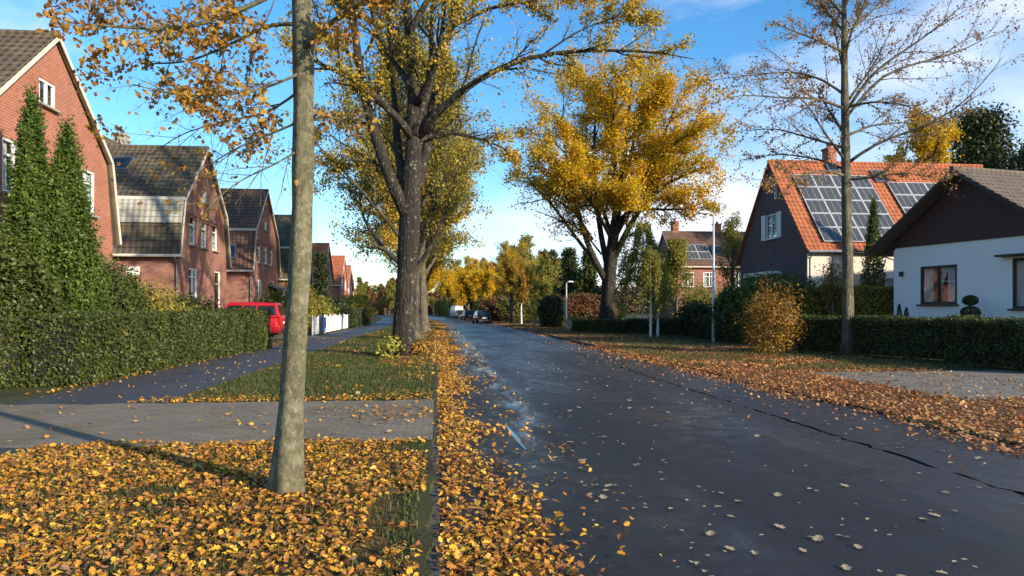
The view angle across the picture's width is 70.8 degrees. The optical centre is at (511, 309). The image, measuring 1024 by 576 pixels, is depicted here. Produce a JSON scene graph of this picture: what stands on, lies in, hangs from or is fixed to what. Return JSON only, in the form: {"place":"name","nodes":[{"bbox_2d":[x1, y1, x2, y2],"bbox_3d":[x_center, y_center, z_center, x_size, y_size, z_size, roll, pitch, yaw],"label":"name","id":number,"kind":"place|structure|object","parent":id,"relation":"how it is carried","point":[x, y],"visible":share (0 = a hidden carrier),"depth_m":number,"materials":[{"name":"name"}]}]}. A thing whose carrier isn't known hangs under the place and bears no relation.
{"place":"outdoors","nodes":[
{"label":"outdoors","id":0,"kind":"place"},
{"bbox_2d":[0,315,392,462],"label":"pavement","id":1,"kind":"structure","parent":0,"point":[146,387],"depth_m":15.71,"materials":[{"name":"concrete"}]},
{"bbox_2d":[0,399,433,448],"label":"driveway","id":2,"kind":"structure","parent":0,"point":[115,422],"depth_m":9.69,"materials":[{"name":"grey concrete"}]},
{"bbox_2d":[0,315,436,575],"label":"grass verge","id":3,"kind":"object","parent":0,"point":[425,510],"depth_m":8.35,"materials":[{"name":"plant"}]},
{"bbox_2d":[0,313,30,389],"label":"clipped hedge","id":4,"kind":"object","parent":3,"relation":"on","point":[11,342],"visible":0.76,"depth_m":13.98,"materials":[{"name":"green plant"}]},
{"bbox_2d":[0,220,54,342],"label":"rhododendron","id":5,"kind":"object","parent":3,"relation":"on","point":[4,256],"visible":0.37,"depth_m":15.54,"materials":[{"name":"green plant"}]},
{"bbox_2d":[0,80,78,312],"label":"cypress","id":6,"kind":"object","parent":3,"relation":"on","point":[30,183],"visible":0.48,"depth_m":16.72,"materials":[{"name":"green plant"}]},
{"bbox_2d":[0,238,79,354],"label":"rhododendron","id":7,"kind":"object","parent":3,"relation":"on","point":[45,301],"visible":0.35,"depth_m":15.74,"materials":[{"name":"green plant"}]},
{"bbox_2d":[0,29,121,297],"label":"brick house","id":8,"kind":"structure","parent":3,"relation":"on","point":[29,56],"depth_m":20.75,"materials":[{"name":"red brick"}]},
{"bbox_2d":[1,136,17,194],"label":"window","id":9,"kind":"structure","parent":8,"relation":"in","point":[6,143],"depth_m":18.66,"materials":[{"name":"white paint"}]},
{"bbox_2d":[38,77,61,113],"bbox_3d":[-13.204,-6.078,20.401,0.355,0.785,0.990,0,0,-6],"label":"window","id":10,"kind":"structure","parent":8,"relation":"in","point":[43,88],"depth_m":20.48,"materials":[{"name":"white paint"}]},
{"bbox_2d":[80,168,99,218],"bbox_3d":[-13.436,-3.678,22.639,0.355,1.465,1.290,0,0,-6],"label":"window","id":11,"kind":"structure","parent":8,"relation":"in","point":[88,172],"depth_m":23.11,"materials":[{"name":"white paint"}]},
{"bbox_2d":[33,113,115,312],"bbox_3d":[-10.908,-1.568,17.572,2.326,6.481,2.376,0,0,-6],"label":"cypress","id":12,"kind":"object","parent":3,"relation":"on","point":[77,233],"visible":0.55,"depth_m":17.39,"materials":[{"name":"green plant"}]},
{"bbox_2d":[71,251,153,312],"bbox_3d":[-11.658,-0.064,20.136,3.025,3.277,4.680,0,0,-6],"label":"rhododendron","id":13,"kind":"object","parent":3,"relation":"on","point":[119,289],"visible":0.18,"depth_m":20.13,"materials":[{"name":"green plant"}]},
{"bbox_2d":[20,309,246,386],"bbox_3d":[-9.538,0.789,19.783,1.431,1.629,11.354,0,0,-4],"label":"clipped hedge","id":14,"kind":"object","parent":3,"relation":"on","point":[71,347],"visible":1,"depth_m":15.94,"materials":[{"name":"green plant"}]},
{"bbox_2d":[111,266,197,310],"bbox_3d":[-12.513,0.059,24.431,3.704,3.060,3.852,0,0,-6],"label":"garden shrub","id":15,"kind":"object","parent":3,"relation":"on","point":[160,305],"visible":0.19,"depth_m":24.34,"materials":[{"name":"green plant"}]},
{"bbox_2d":[106,144,231,310],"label":"brick house","id":16,"kind":"structure","parent":3,"relation":"on","point":[182,258],"depth_m":31.98,"materials":[{"name":"brown brick"}]},
{"bbox_2d":[104,131,130,143],"bbox_3d":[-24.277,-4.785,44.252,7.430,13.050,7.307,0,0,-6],"label":"chimney","id":17,"kind":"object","parent":16,"relation":"on","point":[126,137],"depth_m":45.20,"materials":[{"name":"brick"}]},
{"bbox_2d":[189,268,197,298],"bbox_3d":[-14.458,-1.177,32.536,0.355,1.365,1.240,0,0,-6],"label":"window","id":18,"kind":"structure","parent":16,"relation":"in","point":[191,271],"depth_m":32.82,"materials":[{"name":"white paint"}]},
{"bbox_2d":[161,287,222,310],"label":"garden shrub","id":19,"kind":"object","parent":3,"relation":"on","point":[208,306],"visible":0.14,"depth_m":29.80,"materials":[{"name":"green plant"}]},
{"bbox_2d":[0,440,417,575],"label":"leaf mould","id":20,"kind":"object","parent":3,"relation":"on","point":[309,556],"visible":0.2,"depth_m":5.14,"materials":[{"name":"plant"}]},
{"bbox_2d":[0,436,428,575],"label":"fallen leaves","id":21,"kind":"object","parent":20,"relation":"on","point":[190,564],"visible":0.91,"depth_m":5.51,"materials":[{"name":"plant"}]},
{"bbox_2d":[7,323,437,441],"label":"fallen leaves","id":22,"kind":"object","parent":3,"relation":"on","point":[433,358],"visible":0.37,"depth_m":12.65,"materials":[{"name":"plant"}]},
{"bbox_2d":[36,0,446,497],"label":"street tree","id":23,"kind":"object","parent":3,"relation":"on","point":[286,473],"visible":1,"depth_m":5.95,"materials":[{"name":"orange plant"}]},
{"bbox_2d":[213,307,272,351],"bbox_3d":[-10.069,0.734,27.024,1.603,1.728,3.197,0,0,-6],"label":"clipped hedge","id":24,"kind":"object","parent":3,"relation":"on","point":[256,333],"visible":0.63,"depth_m":26.42,"materials":[{"name":"green plant"}]},
{"bbox_2d":[220,188,286,332],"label":"brick house","id":25,"kind":"structure","parent":3,"relation":"on","point":[253,270],"depth_m":44.48,"materials":[{"name":"brown brick"}]},
{"bbox_2d":[252,289,286,334],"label":"garden shrub","id":26,"kind":"object","parent":3,"relation":"on","point":[281,299],"visible":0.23,"depth_m":43.77,"materials":[{"name":"green plant"}]},
{"bbox_2d":[274,214,312,293],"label":"brick house","id":27,"kind":"structure","parent":3,"relation":"on","point":[283,223],"depth_m":56.55,"materials":[{"name":"brown brick"}]},
{"bbox_2d":[275,280,322,331],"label":"garden shrub","id":28,"kind":"object","parent":3,"relation":"on","point":[312,305],"visible":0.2,"depth_m":49.20,"materials":[{"name":"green plant"}]},
{"bbox_2d":[310,249,333,300],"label":"conifer","id":29,"kind":"object","parent":3,"relation":"on","point":[320,260],"visible":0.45,"depth_m":65.27,"materials":[{"name":"green plant"}]},
{"bbox_2d":[310,243,334,297],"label":"brick house","id":30,"kind":"structure","parent":3,"relation":"on","point":[316,247],"depth_m":77.12,"materials":[{"name":"brown brick"}]},
{"bbox_2d":[308,290,343,322],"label":"garden shrub","id":31,"kind":"object","parent":3,"relation":"on","point":[325,306],"visible":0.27,"depth_m":53.10,"materials":[{"name":"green plant"}]},
{"bbox_2d":[324,314,347,332],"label":"picket fence","id":32,"kind":"object","parent":3,"relation":"on","point":[335,322],"visible":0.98,"depth_m":51.82,"materials":[{"name":"white paint"}]},
{"bbox_2d":[331,255,348,301],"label":"brick house","id":33,"kind":"structure","parent":3,"relation":"on","point":[340,285],"depth_m":93.78,"materials":[{"name":"red brick"}]},
{"bbox_2d":[346,265,353,296],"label":"brick house","id":34,"kind":"structure","parent":3,"relation":"on","point":[350,289],"depth_m":115.77,"materials":[{"name":"red brick"}]},
{"bbox_2d":[328,292,377,324],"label":"garden shrub","id":35,"kind":"object","parent":3,"relation":"on","point":[355,302],"visible":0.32,"depth_m":70.67,"materials":[{"name":"green plant"}]},
{"bbox_2d":[337,307,370,327],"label":"clipped hedge","id":36,"kind":"object","parent":3,"relation":"on","point":[357,317],"visible":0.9,"depth_m":61.68,"materials":[{"name":"green plant"}]},
{"bbox_2d":[355,276,371,300],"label":"background tree","id":37,"kind":"object","parent":3,"relation":"on","point":[360,286],"visible":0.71,"depth_m":210.24,"materials":[{"name":"green plant"}]},
{"bbox_2d":[376,283,391,314],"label":"background tree","id":38,"kind":"object","parent":3,"relation":"on","point":[382,290],"visible":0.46,"depth_m":200.48,"materials":[{"name":"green plant"}]},
{"bbox_2d":[270,1,500,338],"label":"street tree","id":39,"kind":"object","parent":3,"relation":"on","point":[444,152],"visible":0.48,"depth_m":36.44,"materials":[{"name":"yellow plant"}]},
{"bbox_2d":[377,289,394,314],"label":"background tree","id":40,"kind":"object","parent":3,"relation":"on","point":[388,299],"visible":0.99,"depth_m":194.20,"materials":[{"name":"green plant"}]},
{"bbox_2d":[375,332,404,356],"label":"root sprouts","id":41,"kind":"object","parent":3,"relation":"on","point":[392,346],"visible":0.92,"depth_m":22.91,"materials":[{"name":"yellow plant"}]},
{"bbox_2d":[335,99,492,330],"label":"street tree","id":42,"kind":"object","parent":3,"relation":"on","point":[391,237],"visible":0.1,"depth_m":48.70,"materials":[{"name":"yellow plant"}]},
{"bbox_2d":[353,190,482,285],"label":"street tree","id":43,"kind":"object","parent":3,"relation":"on","point":[435,264],"visible":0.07,"depth_m":64.10,"materials":[{"name":"yellow plant"}]},
{"bbox_2d":[409,339,434,355],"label":"root sprouts","id":44,"kind":"object","parent":3,"relation":"on","point":[417,349],"visible":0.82,"depth_m":23.29,"materials":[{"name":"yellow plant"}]},
{"bbox_2d":[393,245,454,292],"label":"street tree","id":45,"kind":"object","parent":3,"relation":"on","point":[434,275],"visible":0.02,"depth_m":81.73,"materials":[{"name":"yellow plant"}]},
{"bbox_2d":[0,323,987,575],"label":"grass","id":46,"kind":"structure","parent":3,"relation":"on","point":[319,359],"depth_m":7.31,"materials":[{"name":"green plant"}]},
{"bbox_2d":[269,335,362,337],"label":"driveway apron","id":47,"kind":"object","parent":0,"point":[323,336],"visible":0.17,"depth_m":40.69,"materials":[{"name":"grey concrete"}]},
{"bbox_2d":[226,302,284,335],"bbox_3d":[-14.911,0.550,39.879,4.566,1.940,2.230,0,0,-6],"label":"parked car","id":48,"kind":"object","parent":47,"relation":"on","point":[277,320],"visible":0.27,"depth_m":39.27,"materials":[{"name":"red paint"}]},
{"bbox_2d":[0,0,1023,309],"label":"sky","id":49,"kind":"structure","parent":0,"point":[729,31],"materials":[{"name":"blue"}]},
{"bbox_2d":[621,343,778,347],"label":"gravel path","id":50,"kind":"structure","parent":0,"point":[693,344],"depth_m":32.39,"materials":[{"name":"grey gravel"}]},
{"bbox_2d":[386,314,1023,575],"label":"road","id":51,"kind":"structure","parent":0,"point":[982,529],"depth_m":6.51,"materials":[{"name":"grey asphalt"}]},
{"bbox_2d":[427,335,440,575],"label":"kerb","id":52,"kind":"structure","parent":51,"relation":"on","point":[433,562],"depth_m":5.75,"materials":[{"name":"concrete"}]},
{"bbox_2d":[416,319,708,575],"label":"fallen leaves","id":53,"kind":"object","parent":51,"relation":"on","point":[513,560],"depth_m":5.62,"materials":[{"name":"plant"}]},
{"bbox_2d":[503,330,1023,496],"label":"road seam","id":54,"kind":"object","parent":51,"relation":"on","point":[1020,494],"visible":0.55,"depth_m":8.78,"materials":[{"name":"black asphalt"}]},
{"bbox_2d":[428,314,1023,446],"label":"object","id":55,"kind":"structure","parent":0,"point":[940,367],"depth_m":19.65,"materials":[{"name":"soil"}]},
{"bbox_2d":[432,296,449,315],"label":"garden shrub","id":56,"kind":"object","parent":55,"relation":"on","point":[439,306],"visible":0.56,"depth_m":175.15,"materials":[{"name":"green plant"}]},
{"bbox_2d":[437,263,459,316],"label":"street tree","id":57,"kind":"object","parent":55,"relation":"on","point":[447,289],"visible":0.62,"depth_m":148.81,"materials":[{"name":"yellow plant"}]},
{"bbox_2d":[442,255,472,298],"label":"background tree","id":58,"kind":"object","parent":55,"relation":"on","point":[467,260],"visible":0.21,"depth_m":163.92,"materials":[{"name":"yellow plant"}]},
{"bbox_2d":[452,258,479,309],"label":"street tree","id":59,"kind":"object","parent":55,"relation":"on","point":[463,285],"visible":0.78,"depth_m":120.93,"materials":[{"name":"yellow plant"}]},
{"bbox_2d":[470,260,501,301],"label":"street tree","id":60,"kind":"object","parent":55,"relation":"on","point":[482,281],"visible":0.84,"depth_m":103.34,"materials":[{"name":"yellow plant"}]},
{"bbox_2d":[476,292,524,320],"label":"garden shrub","id":61,"kind":"object","parent":55,"relation":"on","point":[489,304],"visible":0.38,"depth_m":98.35,"materials":[{"name":"brown plant"}]},
{"bbox_2d":[492,295,537,321],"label":"garden shrub","id":62,"kind":"object","parent":55,"relation":"on","point":[529,308],"visible":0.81,"depth_m":95.34,"materials":[{"name":"green plant"}]},
{"bbox_2d":[486,239,545,321],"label":"street tree","id":63,"kind":"object","parent":55,"relation":"on","point":[509,260],"visible":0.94,"depth_m":87.61,"materials":[{"name":"plant"}]},
{"bbox_2d":[495,233,538,318],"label":"background tree","id":64,"kind":"object","parent":55,"relation":"on","point":[526,238],"visible":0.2,"depth_m":120.14,"materials":[{"name":"green plant"}]},
{"bbox_2d":[513,269,529,323],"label":"young tree","id":65,"kind":"object","parent":55,"relation":"on","point":[522,291],"visible":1,"depth_m":78.25,"materials":[{"name":"brown plant"}]},
{"bbox_2d":[526,247,562,303],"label":"background tree","id":66,"kind":"object","parent":55,"relation":"on","point":[548,270],"visible":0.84,"depth_m":100.02,"materials":[{"name":"green plant"}]},
{"bbox_2d":[537,293,565,326],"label":"yew bush","id":67,"kind":"object","parent":55,"relation":"on","point":[551,309],"visible":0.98,"depth_m":63.28,"materials":[{"name":"green plant"}]},
{"bbox_2d":[549,246,581,318],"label":"conifer","id":68,"kind":"object","parent":55,"relation":"on","point":[569,264],"visible":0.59,"depth_m":83.42,"materials":[{"name":"green plant"}]},
{"bbox_2d":[567,251,600,318],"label":"conifer","id":69,"kind":"object","parent":55,"relation":"on","point":[587,278],"visible":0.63,"depth_m":75.52,"materials":[{"name":"green plant"}]},
{"bbox_2d":[558,292,620,325],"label":"beech hedge","id":70,"kind":"object","parent":55,"relation":"on","point":[574,304],"visible":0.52,"depth_m":65.30,"materials":[{"name":"brown plant"}]},
{"bbox_2d":[571,318,629,333],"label":"clipped hedge","id":71,"kind":"object","parent":55,"relation":"on","point":[605,325],"visible":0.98,"depth_m":48.14,"materials":[{"name":"green plant"}]},
{"bbox_2d":[592,296,631,319],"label":"garden shrub","id":72,"kind":"object","parent":55,"relation":"on","point":[621,314],"visible":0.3,"depth_m":84.59,"materials":[{"name":"green plant"}]},
{"bbox_2d":[498,15,742,321],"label":"maple tree","id":73,"kind":"object","parent":55,"relation":"on","point":[638,191],"visible":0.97,"depth_m":54.92,"materials":[{"name":"yellow plant"}]},
{"bbox_2d":[609,220,673,318],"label":"birch tree","id":74,"kind":"object","parent":55,"relation":"on","point":[638,234],"visible":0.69,"depth_m":46.65,"materials":[{"name":"green plant"}]},
{"bbox_2d":[632,244,667,336],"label":"birch tree","id":75,"kind":"object","parent":55,"relation":"on","point":[645,276],"visible":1,"depth_m":41.30,"materials":[{"name":"green plant"}]},
{"bbox_2d":[642,252,670,336],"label":"birch tree","id":76,"kind":"object","parent":55,"relation":"on","point":[663,294],"visible":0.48,"depth_m":41.82,"materials":[{"name":"green plant"}]},
{"bbox_2d":[661,236,696,312],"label":"garden tree","id":77,"kind":"object","parent":55,"relation":"on","point":[676,255],"visible":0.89,"depth_m":55.74,"materials":[{"name":"green plant"}]},
{"bbox_2d":[626,317,744,338],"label":"clipped hedge","id":78,"kind":"object","parent":55,"relation":"on","point":[698,327],"visible":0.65,"depth_m":43.14,"materials":[{"name":"green plant"}]},
{"bbox_2d":[672,298,711,335],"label":"yew bush","id":79,"kind":"object","parent":55,"relation":"on","point":[697,311],"visible":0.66,"depth_m":41.56,"materials":[{"name":"green plant"}]},
{"bbox_2d":[665,279,729,317],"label":"garden shrub","id":80,"kind":"object","parent":55,"relation":"on","point":[698,294],"visible":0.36,"depth_m":59.54,"materials":[{"name":"green plant"}]},
{"bbox_2d":[653,219,744,318],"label":"roadside house","id":81,"kind":"structure","parent":55,"relation":"on","point":[700,250],"depth_m":69.87,"materials":[{"name":"brick"}]},
{"bbox_2d":[703,272,716,287],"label":"window","id":82,"kind":"structure","parent":81,"relation":"in","point":[707,276],"depth_m":68.81,"materials":[{"name":"white paint"}]},
{"bbox_2d":[697,211,714,342],"bbox_3d":[9.060,-1.476,33.533,0.874,6.252,0.273,0,0,-11],"label":"street lamp","id":83,"kind":"object","parent":55,"relation":"on","point":[713,263],"visible":0.93,"depth_m":33.55,"materials":[{"name":"grey metal"}]},
{"bbox_2d":[706,286,750,342],"bbox_3d":[10.142,0.250,33.498,2.013,2.674,1.962,0,0,-6],"label":"conifer bush","id":84,"kind":"object","parent":55,"relation":"on","point":[721,336],"visible":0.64,"depth_m":33.05,"materials":[{"name":"green plant"}]},
{"bbox_2d":[715,209,743,290],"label":"garden tree","id":85,"kind":"object","parent":55,"relation":"on","point":[732,237],"visible":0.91,"depth_m":47.92,"materials":[{"name":"green plant"}]},
{"bbox_2d":[710,270,820,343],"bbox_3d":[12.244,-0.124,33.480,6.297,3.419,3.016,0,0,-6],"label":"laurel hedge","id":86,"kind":"object","parent":55,"relation":"on","point":[749,285],"visible":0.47,"depth_m":32.91,"materials":[{"name":"green plant"}]},
{"bbox_2d":[732,274,809,353],"bbox_3d":[9.214,0.109,25.583,2.722,2.923,2.482,0,0,-42],"label":"spirea shrub","id":87,"kind":"object","parent":55,"relation":"on","point":[766,316],"visible":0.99,"depth_m":25.34,"materials":[{"name":"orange plant"}]},
{"bbox_2d":[811,247,841,315],"bbox_3d":[13.991,-0.564,31.540,1.614,4.563,1.580,0,0,36],"label":"garden tree","id":88,"kind":"object","parent":55,"relation":"on","point":[831,268],"visible":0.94,"depth_m":31.52,"materials":[{"name":"green plant"}]},
{"bbox_2d":[803,284,893,320],"bbox_3d":[14.950,0.209,31.817,3.960,2.769,1.236,0,0,26],"label":"clipped hedge","id":89,"kind":"object","parent":55,"relation":"on","point":[877,300],"visible":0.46,"depth_m":31.25,"materials":[{"name":"green plant"}]},
{"bbox_2d":[682,0,1023,355],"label":"street tree","id":90,"kind":"object","parent":55,"relation":"on","point":[845,106],"visible":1,"depth_m":24.66,"materials":[{"name":"brown plant"}]},
{"bbox_2d":[735,144,982,338],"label":"slate house","id":91,"kind":"structure","parent":55,"relation":"on","point":[794,234],"depth_m":38.59,"materials":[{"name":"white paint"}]},
{"bbox_2d":[761,211,780,240],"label":"window","id":92,"kind":"structure","parent":91,"relation":"in","point":[774,219],"depth_m":40.09,"materials":[{"name":"white paint"}]},
{"bbox_2d":[858,194,886,288],"bbox_3d":[17.692,-2.011,35.242,1.778,7.343,1.834,0,0,-6],"label":"cypress","id":93,"kind":"object","parent":55,"relation":"on","point":[874,237],"visible":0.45,"depth_m":35.06,"materials":[{"name":"green plant"}]},
{"bbox_2d":[791,313,1023,370],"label":"clipped hedge","id":94,"kind":"object","parent":55,"relation":"on","point":[985,340],"visible":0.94,"depth_m":22.03,"materials":[{"name":"green plant"}]},
{"bbox_2d":[877,103,971,163],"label":"garden tree","id":95,"kind":"object","parent":55,"relation":"on","point":[936,148],"visible":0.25,"depth_m":60.54,"materials":[{"name":"yellow plant"}]},
{"bbox_2d":[864,166,1023,318],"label":"bungalow","id":96,"kind":"object","parent":55,"relation":"on","point":[950,251],"visible":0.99,"depth_m":26.94,"materials":[{"name":"white paint"}]},
{"bbox_2d":[916,264,958,305],"bbox_3d":[16.571,-0.927,27.952,0.355,1.565,1.800,0,0,-17],"label":"window","id":97,"kind":"structure","parent":96,"relation":"in","point":[938,283],"depth_m":27.95,"materials":[{"name":"grey wood"}]},
{"bbox_2d":[1007,258,1023,309],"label":"window","id":98,"kind":"structure","parent":96,"relation":"in","point":[1020,261],"depth_m":24.96,"materials":[{"name":"brown wood"}]},
{"bbox_2d":[959,295,980,315],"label":"topiary","id":99,"kind":"object","parent":55,"relation":"on","point":[970,301],"visible":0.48,"depth_m":25.45,"materials":[{"name":"plant"}]},
{"bbox_2d":[940,98,1023,169],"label":"pine tree","id":100,"kind":"object","parent":55,"relation":"on","point":[984,146],"visible":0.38,"depth_m":64.41,"materials":[{"name":"green plant"}]},
{"bbox_2d":[1004,139,1023,170],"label":"pine tree","id":101,"kind":"object","parent":55,"relation":"on","point":[1019,159],"visible":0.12,"depth_m":60.32,"materials":[{"name":"green plant"}]},
{"bbox_2d":[429,316,1023,492],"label":"road shoulder","id":102,"kind":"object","parent":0,"point":[998,470],"visible":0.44,"depth_m":9.98},
{"bbox_2d":[471,310,491,322],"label":"parked car","id":103,"kind":"object","parent":102,"relation":"on","point":[485,316],"visible":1,"depth_m":83.31,"materials":[{"name":"black paint"}]},
{"bbox_2d":[515,327,594,345],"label":"verge kerb","id":104,"kind":"structure","parent":102,"relation":"on","point":[576,341],"depth_m":38.99,"materials":[{"name":"concrete"}]},
{"bbox_2d":[798,370,1023,399],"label":"gravel drive","id":105,"kind":"structure","parent":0,"point":[1000,375],"depth_m":15.72,"materials":[{"name":"grey gravel"}]},
{"label":"ground","id":106,"kind":"structure","parent":0,"visible":0},
{"bbox_2d":[355,282,652,313],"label":"wood","id":107,"kind":"object","parent":106,"relation":"on","point":[630,308],"visible":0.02,"depth_m":291.23,"materials":[{"name":"brown plant"}]},
{"bbox_2d":[269,0,748,356],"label":"street tree","id":108,"kind":"object","parent":106,"relation":"on","point":[405,183],"visible":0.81,"depth_m":23.42,"materials":[{"name":"brown plant"}]},
{"bbox_2d":[467,319,1023,469],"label":"fallen leaves","id":109,"kind":"object","parent":106,"relation":"on","point":[827,384],"depth_m":14.58,"materials":[{"name":"brown plant"}]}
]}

